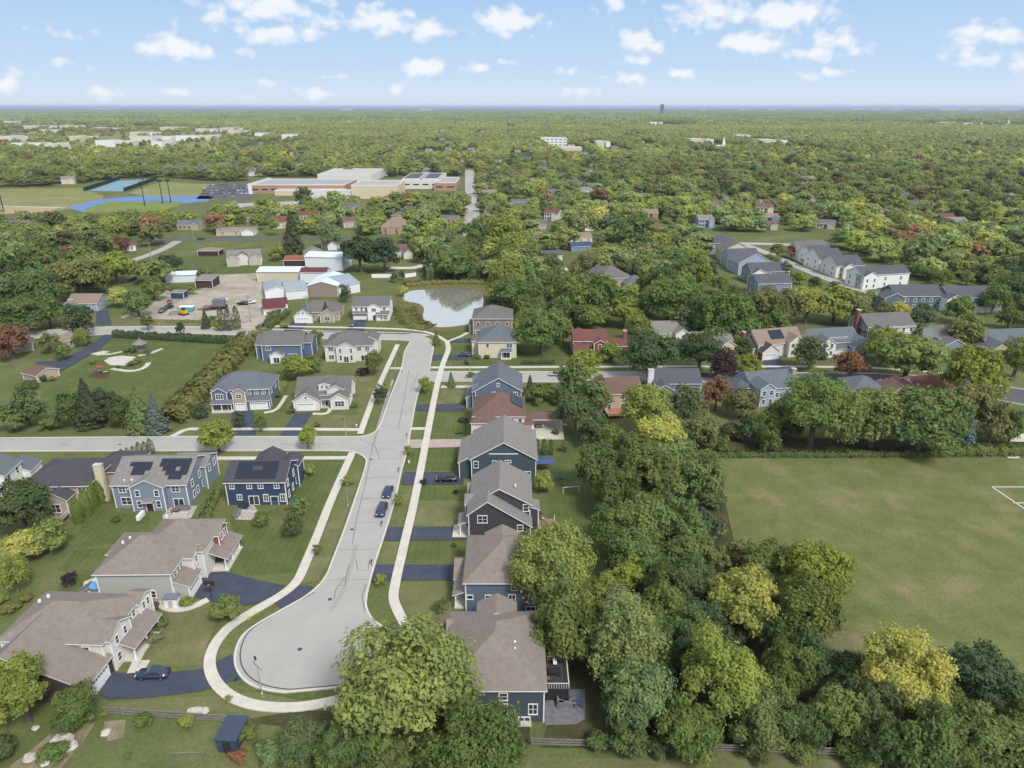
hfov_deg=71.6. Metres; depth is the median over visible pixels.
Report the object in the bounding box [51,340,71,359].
leafy tree
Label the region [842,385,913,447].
leafy tree
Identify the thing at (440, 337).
sidewalk
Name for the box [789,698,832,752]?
ragged tree
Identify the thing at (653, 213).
house
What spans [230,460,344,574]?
lawn
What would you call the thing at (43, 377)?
shrub
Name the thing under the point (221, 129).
flat building
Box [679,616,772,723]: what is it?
ragged tree
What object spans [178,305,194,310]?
container
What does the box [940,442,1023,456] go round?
hedge
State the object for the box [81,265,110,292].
leafy tree
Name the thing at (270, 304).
metal shed
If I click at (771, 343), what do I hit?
house
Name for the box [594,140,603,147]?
flat building
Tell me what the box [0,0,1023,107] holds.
sky
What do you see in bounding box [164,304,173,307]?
parked suv
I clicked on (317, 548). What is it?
airy tree
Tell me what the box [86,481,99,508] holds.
arborvitae
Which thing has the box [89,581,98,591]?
hot tub
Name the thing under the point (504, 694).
window
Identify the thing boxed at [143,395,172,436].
spruce tree
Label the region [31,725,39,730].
boulder
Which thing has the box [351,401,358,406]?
shrub
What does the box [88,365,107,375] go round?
playset
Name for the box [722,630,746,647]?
shrub
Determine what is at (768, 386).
house
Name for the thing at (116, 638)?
window
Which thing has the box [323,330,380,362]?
house
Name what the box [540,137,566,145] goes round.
office building
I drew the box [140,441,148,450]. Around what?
arborvitae
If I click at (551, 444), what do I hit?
arborvitae
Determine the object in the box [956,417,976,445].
spruce tree
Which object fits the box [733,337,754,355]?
leafy tree
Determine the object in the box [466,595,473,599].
window
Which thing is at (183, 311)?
digger
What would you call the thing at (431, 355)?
kerb
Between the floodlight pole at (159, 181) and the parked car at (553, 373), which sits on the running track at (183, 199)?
the floodlight pole at (159, 181)
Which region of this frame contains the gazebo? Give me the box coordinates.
[132,338,147,350]
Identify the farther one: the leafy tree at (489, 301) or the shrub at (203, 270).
the shrub at (203, 270)
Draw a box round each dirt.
[8,722,94,767]
[104,720,125,740]
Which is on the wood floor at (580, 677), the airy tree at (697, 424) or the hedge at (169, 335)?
the airy tree at (697, 424)
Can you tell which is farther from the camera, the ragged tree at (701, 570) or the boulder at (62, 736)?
the ragged tree at (701, 570)
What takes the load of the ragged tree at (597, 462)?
on the wood floor at (580, 677)
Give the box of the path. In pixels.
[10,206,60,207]
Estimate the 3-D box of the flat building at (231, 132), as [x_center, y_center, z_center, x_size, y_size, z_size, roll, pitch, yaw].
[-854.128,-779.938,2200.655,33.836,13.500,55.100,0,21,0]
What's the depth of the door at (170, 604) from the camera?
121.16 m
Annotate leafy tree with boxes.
[0,231,32,264]
[0,269,17,298]
[0,292,55,327]
[0,324,32,358]
[0,403,29,431]
[0,474,59,529]
[0,528,47,563]
[1,259,23,272]
[4,385,48,426]
[6,267,67,297]
[13,241,63,267]
[28,292,66,327]
[28,515,72,553]
[43,256,108,292]
[49,675,98,735]
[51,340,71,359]
[58,303,95,332]
[59,244,71,253]
[70,328,90,345]
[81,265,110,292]
[96,250,134,284]
[104,286,127,307]
[113,234,128,250]
[121,289,152,315]
[139,276,168,300]
[190,403,208,418]
[196,417,237,451]
[213,320,222,330]
[268,243,286,260]
[276,715,331,767]
[279,354,312,379]
[308,360,322,373]
[309,329,323,340]
[314,222,343,243]
[324,607,488,752]
[336,234,378,272]
[366,237,399,272]
[367,733,415,767]
[374,573,386,585]
[407,729,439,767]
[414,693,531,767]
[420,244,448,265]
[436,249,474,278]
[452,239,484,262]
[460,218,491,244]
[473,221,494,248]
[483,211,520,238]
[485,289,500,305]
[488,247,507,259]
[491,273,530,315]
[498,229,526,251]
[506,292,533,310]
[506,516,598,606]
[511,304,567,354]
[512,316,518,329]
[513,307,526,321]
[527,296,549,311]
[528,282,552,302]
[530,267,550,290]
[532,469,554,491]
[546,299,568,317]
[547,267,562,287]
[547,270,602,322]
[550,265,560,269]
[552,316,573,330]
[552,320,571,343]
[555,359,591,395]
[567,348,602,375]
[572,268,592,278]
[576,304,606,328]
[591,240,606,247]
[597,341,622,361]
[603,295,645,327]
[603,524,666,591]
[611,211,656,242]
[612,487,675,540]
[617,328,681,377]
[618,383,673,424]
[623,312,654,338]
[636,271,650,288]
[636,284,652,314]
[636,410,687,447]
[637,273,708,320]
[648,266,676,284]
[652,686,726,767]
[660,248,686,265]
[667,381,709,419]
[671,258,684,269]
[671,296,697,327]
[678,329,725,372]
[683,295,716,331]
[690,281,706,295]
[691,288,756,337]
[709,261,718,275]
[709,277,730,290]
[720,284,730,291]
[720,386,762,417]
[729,313,765,335]
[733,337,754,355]
[735,352,761,372]
[739,535,796,575]
[741,285,794,328]
[764,253,781,261]
[769,244,785,256]
[772,287,806,319]
[776,365,869,446]
[776,537,858,601]
[778,572,847,641]
[786,245,795,258]
[790,285,830,323]
[791,271,807,284]
[792,334,831,369]
[806,276,822,288]
[816,284,867,322]
[829,401,865,443]
[831,350,872,376]
[840,290,871,318]
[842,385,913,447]
[847,304,875,319]
[860,324,907,364]
[865,290,876,304]
[873,299,895,312]
[881,411,910,447]
[882,383,978,455]
[892,300,911,313]
[910,302,938,325]
[913,323,930,336]
[931,269,956,286]
[938,638,1023,712]
[940,295,977,319]
[946,312,988,343]
[950,693,1023,767]
[951,729,988,767]
[960,269,976,285]
[968,267,985,278]
[978,282,1012,313]
[986,277,999,284]
[994,306,1023,328]
[995,272,1023,306]
[1000,737,1023,767]
[1003,263,1017,270]
[1010,269,1023,274]
[1016,296,1023,307]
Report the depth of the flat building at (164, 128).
2537.34 m
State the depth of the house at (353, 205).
569.70 m
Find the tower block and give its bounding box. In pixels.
[660,104,663,113]
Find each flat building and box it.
[0,135,25,140]
[11,142,51,145]
[23,125,43,128]
[39,129,53,133]
[45,142,70,148]
[59,125,76,127]
[69,136,88,141]
[95,140,122,146]
[123,140,138,145]
[129,132,149,135]
[129,135,161,141]
[151,140,172,147]
[159,127,176,130]
[162,136,175,140]
[175,135,203,140]
[195,128,209,131]
[204,135,220,139]
[220,128,239,131]
[227,130,244,134]
[254,132,266,135]
[281,134,297,139]
[560,146,581,150]
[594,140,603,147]
[604,141,610,146]
[687,138,703,142]
[754,139,775,142]
[851,108,865,109]
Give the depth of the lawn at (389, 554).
136.49 m
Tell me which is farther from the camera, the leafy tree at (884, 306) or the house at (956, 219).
the house at (956, 219)
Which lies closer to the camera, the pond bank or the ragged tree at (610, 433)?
the ragged tree at (610, 433)
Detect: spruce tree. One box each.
[73,378,106,431]
[125,386,154,436]
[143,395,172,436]
[201,309,212,329]
[280,210,305,257]
[432,330,441,345]
[446,372,455,388]
[526,375,532,389]
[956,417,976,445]
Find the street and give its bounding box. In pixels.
[0,333,718,690]
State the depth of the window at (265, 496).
152.63 m
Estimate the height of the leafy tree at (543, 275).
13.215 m
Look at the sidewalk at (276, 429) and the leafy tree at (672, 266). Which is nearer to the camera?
the sidewalk at (276, 429)
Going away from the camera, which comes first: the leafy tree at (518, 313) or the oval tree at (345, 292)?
the leafy tree at (518, 313)
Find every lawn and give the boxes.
[14,570,65,621]
[40,295,109,323]
[40,338,235,429]
[56,548,109,591]
[70,502,149,547]
[110,317,231,326]
[110,696,239,712]
[128,602,216,667]
[136,245,261,283]
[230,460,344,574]
[239,540,299,574]
[249,690,329,699]
[262,370,289,411]
[300,470,361,584]
[306,415,358,427]
[352,360,384,423]
[379,543,398,563]
[397,486,411,523]
[399,580,450,633]
[403,448,420,469]
[405,541,466,562]
[413,413,427,426]
[413,501,464,525]
[417,388,432,401]
[419,486,465,499]
[424,447,459,470]
[428,329,468,337]
[430,412,467,438]
[438,388,466,403]
[452,345,599,365]
[548,430,609,587]
[692,395,759,436]
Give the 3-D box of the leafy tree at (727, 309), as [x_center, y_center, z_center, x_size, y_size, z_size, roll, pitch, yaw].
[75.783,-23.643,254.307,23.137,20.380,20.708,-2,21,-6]
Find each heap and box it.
[168,311,178,314]
[203,305,214,310]
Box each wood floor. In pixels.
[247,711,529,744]
[540,435,1022,748]
[705,436,1023,455]
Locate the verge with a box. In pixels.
[522,757,904,767]
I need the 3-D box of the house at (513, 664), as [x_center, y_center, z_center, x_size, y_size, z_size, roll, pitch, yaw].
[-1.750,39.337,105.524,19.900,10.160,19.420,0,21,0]
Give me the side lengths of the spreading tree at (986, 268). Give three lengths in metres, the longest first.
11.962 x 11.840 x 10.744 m
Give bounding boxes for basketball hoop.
[203,581,214,596]
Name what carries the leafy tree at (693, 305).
on the ground at (156, 742)
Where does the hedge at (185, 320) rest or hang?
on the lawn at (117, 321)
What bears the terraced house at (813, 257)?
on the ground at (156, 742)
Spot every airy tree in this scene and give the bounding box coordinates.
[37,332,60,353]
[60,570,77,587]
[139,315,154,330]
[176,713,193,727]
[224,694,232,700]
[303,463,315,475]
[312,544,322,555]
[339,475,352,486]
[384,383,391,391]
[393,494,404,506]
[397,286,407,296]
[404,445,413,454]
[418,376,433,392]
[433,597,450,612]
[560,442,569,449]
[577,568,619,621]
[612,553,648,591]
[661,603,705,672]
[680,408,721,452]
[690,430,715,449]
[709,545,732,575]
[726,538,753,565]
[1001,336,1023,380]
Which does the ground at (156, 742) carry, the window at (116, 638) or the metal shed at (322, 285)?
the metal shed at (322, 285)
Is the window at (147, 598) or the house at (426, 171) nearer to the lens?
the window at (147, 598)
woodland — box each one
[0,110,1023,125]
[0,123,1023,158]
[0,149,1023,276]
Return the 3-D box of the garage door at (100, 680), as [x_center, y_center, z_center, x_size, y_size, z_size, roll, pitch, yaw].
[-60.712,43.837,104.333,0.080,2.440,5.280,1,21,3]
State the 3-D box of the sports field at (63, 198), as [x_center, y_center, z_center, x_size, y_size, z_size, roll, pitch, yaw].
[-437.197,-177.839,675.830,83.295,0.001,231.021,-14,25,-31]
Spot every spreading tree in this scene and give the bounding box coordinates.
[157,254,183,267]
[206,593,243,620]
[613,291,636,306]
[615,283,639,296]
[869,330,952,377]
[915,265,938,281]
[980,263,1007,273]
[981,267,1010,281]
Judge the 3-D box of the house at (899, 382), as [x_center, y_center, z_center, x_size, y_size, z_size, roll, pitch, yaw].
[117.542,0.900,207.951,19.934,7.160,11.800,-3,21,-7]
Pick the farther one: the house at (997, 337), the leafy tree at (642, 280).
the leafy tree at (642, 280)
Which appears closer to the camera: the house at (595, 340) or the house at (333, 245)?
the house at (595, 340)
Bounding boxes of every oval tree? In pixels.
[0,258,7,275]
[0,551,30,593]
[175,322,184,333]
[232,411,246,427]
[251,510,270,527]
[253,412,267,430]
[281,512,305,537]
[291,495,309,515]
[297,424,317,449]
[339,283,350,302]
[365,349,384,375]
[372,383,387,404]
[390,272,397,282]
[399,269,404,280]
[481,240,495,258]
[518,255,533,274]
[521,265,541,290]
[566,260,581,274]
[577,248,596,270]
[603,274,617,284]
[625,260,641,274]
[673,250,708,275]
[684,448,725,505]
[692,257,714,286]
[702,374,732,410]
[708,345,739,377]
[715,435,729,453]
[726,285,743,294]
[739,409,765,443]
[757,421,782,451]
[759,401,787,432]
[781,260,793,276]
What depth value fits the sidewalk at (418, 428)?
189.16 m
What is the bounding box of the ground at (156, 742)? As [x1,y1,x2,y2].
[0,162,1023,767]
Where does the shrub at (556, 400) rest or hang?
on the ground at (156, 742)
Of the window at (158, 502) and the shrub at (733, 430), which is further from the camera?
the shrub at (733, 430)
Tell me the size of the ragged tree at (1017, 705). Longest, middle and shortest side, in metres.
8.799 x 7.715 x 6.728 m
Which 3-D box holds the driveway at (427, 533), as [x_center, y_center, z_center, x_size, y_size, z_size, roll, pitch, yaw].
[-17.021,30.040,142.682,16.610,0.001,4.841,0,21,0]
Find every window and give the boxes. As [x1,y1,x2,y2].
[50,504,61,512]
[77,487,86,493]
[114,633,119,645]
[117,649,122,662]
[118,487,126,492]
[120,497,131,504]
[122,623,127,635]
[131,608,135,618]
[134,490,140,496]
[136,500,142,507]
[142,599,146,610]
[145,595,149,605]
[151,590,156,597]
[153,490,159,496]
[155,500,161,507]
[170,486,179,491]
[215,394,223,399]
[236,494,242,499]
[263,494,268,501]
[273,483,279,488]
[280,494,285,501]
[334,401,344,406]
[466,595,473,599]
[473,461,478,467]
[477,515,487,522]
[498,692,507,700]
[506,343,511,347]
[508,594,515,600]
[517,525,522,531]
[518,716,530,720]
[523,504,528,511]
[526,606,535,610]
[528,594,535,603]
[528,703,537,714]
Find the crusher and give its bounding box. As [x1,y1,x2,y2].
[197,295,227,309]
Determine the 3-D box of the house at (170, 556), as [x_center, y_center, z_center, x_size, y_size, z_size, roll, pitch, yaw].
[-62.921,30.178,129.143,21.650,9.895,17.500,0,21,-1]
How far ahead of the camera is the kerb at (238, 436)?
184.48 m
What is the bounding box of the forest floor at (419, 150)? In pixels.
[0,108,1023,161]
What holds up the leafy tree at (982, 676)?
on the wood floor at (580, 677)
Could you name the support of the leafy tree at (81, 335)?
on the lawn at (166, 372)
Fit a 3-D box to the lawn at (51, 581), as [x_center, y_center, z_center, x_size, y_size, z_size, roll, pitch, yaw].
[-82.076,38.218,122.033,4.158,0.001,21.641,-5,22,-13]
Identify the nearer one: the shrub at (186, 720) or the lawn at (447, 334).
the shrub at (186, 720)
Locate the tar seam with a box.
[352,396,387,542]
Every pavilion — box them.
[197,247,223,255]
[530,411,563,439]
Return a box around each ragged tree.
[0,648,50,724]
[23,261,44,275]
[52,390,84,425]
[81,398,105,421]
[84,387,122,424]
[108,396,129,428]
[310,731,337,767]
[316,716,373,767]
[357,722,407,765]
[428,246,450,269]
[528,577,606,661]
[553,389,593,432]
[574,440,621,489]
[574,623,597,670]
[576,372,614,407]
[576,407,607,443]
[580,271,624,324]
[586,502,637,551]
[590,463,642,510]
[591,423,628,449]
[597,582,648,614]
[598,688,624,719]
[608,715,650,758]
[613,439,683,498]
[614,433,630,459]
[617,428,658,457]
[638,576,688,628]
[639,648,676,686]
[641,556,696,601]
[644,613,677,659]
[648,264,660,273]
[651,496,679,539]
[654,434,703,496]
[661,494,708,549]
[661,531,720,574]
[669,551,711,603]
[673,270,696,287]
[678,648,712,690]
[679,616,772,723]
[680,434,700,458]
[681,596,733,637]
[697,506,725,546]
[699,572,731,615]
[704,560,782,637]
[728,685,804,752]
[757,302,791,328]
[759,616,803,648]
[760,568,781,606]
[760,634,820,695]
[760,674,800,726]
[787,625,836,681]
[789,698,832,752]
[807,679,872,748]
[826,648,867,687]
[839,673,905,732]
[853,621,961,722]
[856,713,908,767]
[895,697,962,767]
[918,673,968,717]
[937,341,1012,403]
[942,379,998,436]
[974,398,1014,442]
[997,667,1023,723]
[1001,407,1023,442]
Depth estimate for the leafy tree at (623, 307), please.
270.17 m
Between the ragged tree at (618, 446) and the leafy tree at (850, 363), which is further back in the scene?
the leafy tree at (850, 363)
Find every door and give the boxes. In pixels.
[89,664,110,695]
[145,502,154,510]
[168,601,172,607]
[173,498,184,506]
[190,574,201,597]
[222,742,230,752]
[235,403,245,410]
[248,496,259,504]
[250,402,267,409]
[270,496,279,504]
[273,357,279,362]
[297,318,309,322]
[297,403,315,410]
[343,356,348,362]
[354,314,366,319]
[503,352,509,357]
[764,353,776,359]
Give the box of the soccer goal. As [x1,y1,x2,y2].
[170,751,209,765]
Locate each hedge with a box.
[111,329,238,343]
[158,329,259,422]
[164,319,239,322]
[198,488,222,518]
[255,308,290,329]
[275,381,286,397]
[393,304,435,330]
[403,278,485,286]
[422,262,488,279]
[522,359,554,364]
[706,448,945,457]
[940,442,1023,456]
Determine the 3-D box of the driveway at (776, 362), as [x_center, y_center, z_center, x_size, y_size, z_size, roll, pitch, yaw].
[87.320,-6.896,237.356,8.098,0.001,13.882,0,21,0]
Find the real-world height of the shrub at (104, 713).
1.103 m
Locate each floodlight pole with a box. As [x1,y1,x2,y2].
[138,181,144,205]
[156,180,162,203]
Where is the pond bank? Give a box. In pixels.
[395,278,491,331]
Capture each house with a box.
[0,453,41,496]
[0,588,162,702]
[7,326,34,352]
[8,220,34,225]
[27,450,150,524]
[51,332,79,347]
[60,176,76,183]
[63,293,111,310]
[91,515,242,601]
[109,452,219,520]
[119,241,135,251]
[176,220,205,229]
[209,371,279,412]
[216,227,257,235]
[223,446,304,504]
[226,248,261,266]
[242,213,262,221]
[246,167,257,175]
[254,331,317,363]
[270,216,286,228]
[291,375,355,410]
[294,300,343,322]
[299,211,320,219]
[321,240,339,249]
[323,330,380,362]
[340,216,357,227]
[343,202,365,214]
[351,296,392,320]
[381,217,407,233]
[390,211,402,217]
[394,244,412,258]
[401,205,414,211]
[422,169,432,172]
[430,593,568,726]
[439,215,459,223]
[452,460,554,536]
[452,524,538,610]
[457,415,537,480]
[465,361,522,406]
[469,305,512,333]
[470,392,533,433]
[471,325,517,359]
[481,189,497,195]
[509,199,526,204]
[529,219,546,228]
[538,250,562,260]
[544,209,561,220]
[570,232,592,241]
[571,327,627,357]
[573,186,593,191]
[578,221,592,230]
[582,376,641,416]
[588,264,643,290]
[626,320,687,344]
[642,209,658,220]
[647,368,702,400]
[650,223,667,226]
[681,330,737,356]
[693,215,714,227]
[702,235,730,253]
[711,199,722,205]
[715,238,748,259]
[720,193,728,200]
[720,248,759,266]
[725,367,797,406]
[727,248,771,274]
[739,326,802,360]
[741,262,790,281]
[747,273,792,291]
[754,203,773,212]
[754,221,777,229]
[758,213,779,221]
[787,240,826,259]
[797,245,830,262]
[800,326,872,357]
[803,248,841,270]
[815,219,835,229]
[819,254,864,278]
[838,375,891,394]
[844,264,910,289]
[848,309,916,340]
[875,284,942,309]
[878,374,954,396]
[900,192,910,197]
[907,199,923,205]
[917,325,970,355]
[937,213,955,216]
[938,285,1001,312]
[944,217,967,224]
[971,328,1023,357]
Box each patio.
[83,578,98,592]
[104,356,136,365]
[162,505,197,518]
[235,504,256,519]
[544,689,584,724]
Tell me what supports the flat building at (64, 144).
on the car park
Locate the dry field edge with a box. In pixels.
[760,621,884,690]
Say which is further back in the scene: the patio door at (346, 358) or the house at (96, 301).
the house at (96, 301)
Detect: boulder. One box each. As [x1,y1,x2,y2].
[22,752,36,762]
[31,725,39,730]
[37,759,49,766]
[49,732,74,742]
[64,739,77,752]
[101,728,111,736]
[186,707,195,714]
[193,706,201,712]
[201,707,209,713]
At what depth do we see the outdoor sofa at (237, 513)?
148.90 m
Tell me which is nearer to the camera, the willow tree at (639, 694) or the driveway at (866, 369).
the willow tree at (639, 694)
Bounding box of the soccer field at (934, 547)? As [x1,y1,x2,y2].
[717,458,1023,691]
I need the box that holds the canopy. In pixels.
[536,457,553,472]
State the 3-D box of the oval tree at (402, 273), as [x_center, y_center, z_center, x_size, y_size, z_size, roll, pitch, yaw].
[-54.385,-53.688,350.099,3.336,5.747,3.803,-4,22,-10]
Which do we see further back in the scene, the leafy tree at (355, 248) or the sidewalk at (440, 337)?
the leafy tree at (355, 248)
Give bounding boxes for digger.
[176,305,189,315]
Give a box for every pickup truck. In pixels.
[158,307,167,312]
[349,321,355,326]
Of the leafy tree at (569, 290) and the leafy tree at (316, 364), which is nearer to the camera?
the leafy tree at (316, 364)
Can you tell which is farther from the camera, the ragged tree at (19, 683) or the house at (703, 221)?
the house at (703, 221)
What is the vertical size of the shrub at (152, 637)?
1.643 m
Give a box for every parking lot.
[198,183,252,198]
[238,201,298,207]
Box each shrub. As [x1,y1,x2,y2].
[0,593,9,603]
[0,600,22,613]
[0,731,16,759]
[18,592,33,602]
[20,379,39,388]
[33,740,70,766]
[36,415,63,429]
[38,375,46,379]
[79,722,88,729]
[98,710,109,718]
[110,516,120,521]
[123,752,131,758]
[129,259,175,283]
[129,347,138,351]
[131,357,141,362]
[131,711,154,727]
[142,348,151,353]
[145,632,163,643]
[152,615,168,631]
[153,601,159,608]
[167,285,178,291]
[178,284,198,293]
[179,596,194,605]
[194,267,214,274]
[215,557,223,562]
[226,748,246,765]
[238,721,259,741]
[253,737,283,767]
[256,328,269,333]
[265,310,278,317]
[278,757,306,767]
[279,322,289,327]
[285,408,295,413]
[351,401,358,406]
[355,368,370,375]
[420,478,426,483]
[457,417,467,421]
[464,358,471,363]
[465,372,475,376]
[522,382,557,402]
[552,429,559,433]
[553,394,562,402]
[583,728,611,751]
[644,731,666,760]
[662,740,681,757]
[699,444,714,452]
[702,491,728,508]
[711,521,728,536]
[718,421,746,439]
[721,614,751,638]
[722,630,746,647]
[739,736,771,767]
[751,432,761,444]
[770,418,804,436]
[785,736,819,765]
[829,281,839,286]
[833,735,882,767]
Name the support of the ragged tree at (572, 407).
on the lawn at (576, 503)
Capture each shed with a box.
[20,364,59,382]
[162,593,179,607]
[165,270,199,282]
[169,289,188,298]
[194,274,219,287]
[214,715,248,752]
[256,266,307,281]
[262,297,287,314]
[263,279,286,298]
[282,255,304,265]
[282,280,307,299]
[299,267,330,282]
[303,246,321,254]
[304,251,351,270]
[306,271,342,296]
[328,273,359,294]
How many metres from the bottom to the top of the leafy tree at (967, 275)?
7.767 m
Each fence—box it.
[83,177,119,190]
[102,706,226,721]
[123,177,156,191]
[372,274,391,277]
[405,273,415,277]
[531,737,848,755]
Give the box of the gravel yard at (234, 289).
[121,273,279,330]
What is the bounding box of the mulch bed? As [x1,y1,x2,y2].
[88,371,109,378]
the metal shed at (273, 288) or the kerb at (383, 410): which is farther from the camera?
the metal shed at (273, 288)
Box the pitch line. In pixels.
[992,487,1023,508]
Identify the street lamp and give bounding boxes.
[253,656,262,694]
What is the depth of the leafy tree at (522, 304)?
285.24 m
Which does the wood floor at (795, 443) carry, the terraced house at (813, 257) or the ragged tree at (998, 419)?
the ragged tree at (998, 419)
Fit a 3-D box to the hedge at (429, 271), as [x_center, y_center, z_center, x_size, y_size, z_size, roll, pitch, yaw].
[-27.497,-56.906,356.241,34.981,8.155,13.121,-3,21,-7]
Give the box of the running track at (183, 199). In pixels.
[66,196,210,211]
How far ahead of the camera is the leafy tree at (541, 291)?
289.56 m
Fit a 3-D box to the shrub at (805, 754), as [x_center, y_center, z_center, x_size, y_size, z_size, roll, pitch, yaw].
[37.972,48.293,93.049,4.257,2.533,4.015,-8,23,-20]
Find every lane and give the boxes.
[131,241,181,262]
[390,263,431,268]
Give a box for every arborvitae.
[69,497,84,523]
[78,489,93,517]
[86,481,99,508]
[93,480,105,504]
[135,442,142,450]
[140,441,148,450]
[146,438,154,453]
[216,306,225,330]
[223,307,232,330]
[231,305,240,329]
[537,438,539,454]
[540,438,546,455]
[548,439,553,455]
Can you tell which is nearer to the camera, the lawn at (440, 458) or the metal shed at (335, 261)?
the lawn at (440, 458)
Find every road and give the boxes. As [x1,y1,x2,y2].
[30,327,410,340]
[131,238,351,240]
[463,170,479,235]
[700,373,1023,403]
[740,242,830,246]
[742,243,876,295]
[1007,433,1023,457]
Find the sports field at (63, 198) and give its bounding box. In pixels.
[0,188,103,210]
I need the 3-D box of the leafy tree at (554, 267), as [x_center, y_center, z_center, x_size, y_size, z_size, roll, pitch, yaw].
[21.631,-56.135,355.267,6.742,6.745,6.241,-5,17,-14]
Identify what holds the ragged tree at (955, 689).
on the wood floor at (580, 677)
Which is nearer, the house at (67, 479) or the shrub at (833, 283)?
the house at (67, 479)
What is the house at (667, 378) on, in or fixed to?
on the ground at (156, 742)
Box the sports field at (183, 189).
[129,182,209,195]
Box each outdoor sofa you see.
[78,581,92,591]
[172,511,188,516]
[175,505,190,509]
[233,508,241,517]
[241,510,256,514]
[556,699,577,707]
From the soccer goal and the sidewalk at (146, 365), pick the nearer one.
the soccer goal
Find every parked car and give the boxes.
[134,665,170,680]
[382,485,393,497]
[458,351,471,356]
[548,371,558,376]
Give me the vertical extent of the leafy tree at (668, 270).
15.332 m
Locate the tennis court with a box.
[89,180,144,190]
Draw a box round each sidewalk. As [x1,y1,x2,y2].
[91,351,121,354]
[110,362,150,371]
[127,653,143,672]
[136,660,149,670]
[138,348,161,355]
[157,598,209,612]
[170,427,361,435]
[203,342,450,712]
[217,456,346,459]
[264,395,287,413]
[275,325,447,341]
[312,408,331,414]
[357,344,399,433]
[411,427,425,429]
[431,366,942,373]
[441,386,471,387]
[447,332,468,341]
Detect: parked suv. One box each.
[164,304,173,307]
[236,301,247,304]
[375,501,387,516]
[436,473,457,482]
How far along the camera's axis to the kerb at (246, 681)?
139.58 m
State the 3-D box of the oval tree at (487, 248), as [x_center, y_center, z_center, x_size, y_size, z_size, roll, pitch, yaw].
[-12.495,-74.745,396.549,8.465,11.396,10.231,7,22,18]
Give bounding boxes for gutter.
[239,592,339,689]
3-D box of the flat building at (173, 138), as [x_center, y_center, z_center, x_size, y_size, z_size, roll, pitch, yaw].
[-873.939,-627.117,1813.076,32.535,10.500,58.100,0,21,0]
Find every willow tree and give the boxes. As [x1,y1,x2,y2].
[485,254,527,307]
[579,587,673,682]
[601,652,677,732]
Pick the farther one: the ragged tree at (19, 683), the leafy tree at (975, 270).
the leafy tree at (975, 270)
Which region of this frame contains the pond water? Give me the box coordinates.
[402,289,482,326]
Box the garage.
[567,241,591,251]
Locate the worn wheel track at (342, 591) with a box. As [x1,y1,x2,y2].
[328,545,357,610]
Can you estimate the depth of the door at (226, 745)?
93.90 m
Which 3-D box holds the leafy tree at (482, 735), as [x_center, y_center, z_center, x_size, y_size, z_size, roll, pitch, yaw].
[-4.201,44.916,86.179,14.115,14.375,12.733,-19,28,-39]
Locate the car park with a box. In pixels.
[7,127,254,152]
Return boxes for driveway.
[36,335,113,371]
[96,310,111,324]
[99,654,240,698]
[194,571,313,607]
[230,411,255,435]
[280,412,311,435]
[284,322,306,330]
[347,320,365,331]
[372,564,453,579]
[384,527,466,539]
[401,472,463,483]
[409,439,460,447]
[416,404,465,410]
[432,355,473,359]
[447,338,469,341]
[763,358,788,369]
[858,362,871,371]
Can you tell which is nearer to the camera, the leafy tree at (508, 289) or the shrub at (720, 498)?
the shrub at (720, 498)
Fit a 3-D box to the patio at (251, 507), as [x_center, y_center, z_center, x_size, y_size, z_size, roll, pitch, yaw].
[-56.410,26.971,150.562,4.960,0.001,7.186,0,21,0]
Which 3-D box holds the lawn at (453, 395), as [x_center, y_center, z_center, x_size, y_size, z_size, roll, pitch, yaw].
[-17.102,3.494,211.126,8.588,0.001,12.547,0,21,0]
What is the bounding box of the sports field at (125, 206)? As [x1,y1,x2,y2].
[85,201,181,211]
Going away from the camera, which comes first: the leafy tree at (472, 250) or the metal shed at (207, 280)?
the metal shed at (207, 280)
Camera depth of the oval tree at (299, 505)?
147.44 m
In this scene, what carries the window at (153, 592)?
in the house at (170, 556)
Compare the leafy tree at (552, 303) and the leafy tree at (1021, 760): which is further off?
the leafy tree at (552, 303)
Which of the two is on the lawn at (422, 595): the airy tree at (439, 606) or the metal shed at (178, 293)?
the airy tree at (439, 606)
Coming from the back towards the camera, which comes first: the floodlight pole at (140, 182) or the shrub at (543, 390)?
the floodlight pole at (140, 182)
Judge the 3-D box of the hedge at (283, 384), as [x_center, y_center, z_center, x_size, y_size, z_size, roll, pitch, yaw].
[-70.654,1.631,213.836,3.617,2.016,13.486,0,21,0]
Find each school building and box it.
[247,178,356,195]
[310,180,404,198]
[317,169,383,181]
[402,173,445,188]
[434,177,459,190]
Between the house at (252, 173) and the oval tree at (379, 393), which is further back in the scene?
the house at (252, 173)
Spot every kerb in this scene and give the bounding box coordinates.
[0,341,410,437]
[0,385,420,693]
[31,326,427,334]
[34,332,397,339]
[371,380,393,446]
[425,337,433,369]
[432,371,1023,389]
[523,381,1023,404]
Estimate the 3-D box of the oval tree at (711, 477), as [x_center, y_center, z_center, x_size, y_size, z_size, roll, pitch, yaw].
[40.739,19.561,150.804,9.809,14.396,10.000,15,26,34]
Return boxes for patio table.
[237,503,249,509]
[548,667,560,676]
[573,699,582,707]
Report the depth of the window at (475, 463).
161.49 m
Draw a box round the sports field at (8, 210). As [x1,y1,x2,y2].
[0,207,56,213]
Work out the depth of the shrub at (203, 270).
350.81 m
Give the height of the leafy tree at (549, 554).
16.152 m
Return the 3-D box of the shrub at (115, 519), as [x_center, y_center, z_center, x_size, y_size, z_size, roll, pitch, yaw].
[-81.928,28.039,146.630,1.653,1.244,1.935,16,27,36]
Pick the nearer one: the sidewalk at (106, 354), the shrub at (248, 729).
the shrub at (248, 729)
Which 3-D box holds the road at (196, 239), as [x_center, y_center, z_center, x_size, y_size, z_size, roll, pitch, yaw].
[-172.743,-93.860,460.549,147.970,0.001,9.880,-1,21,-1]

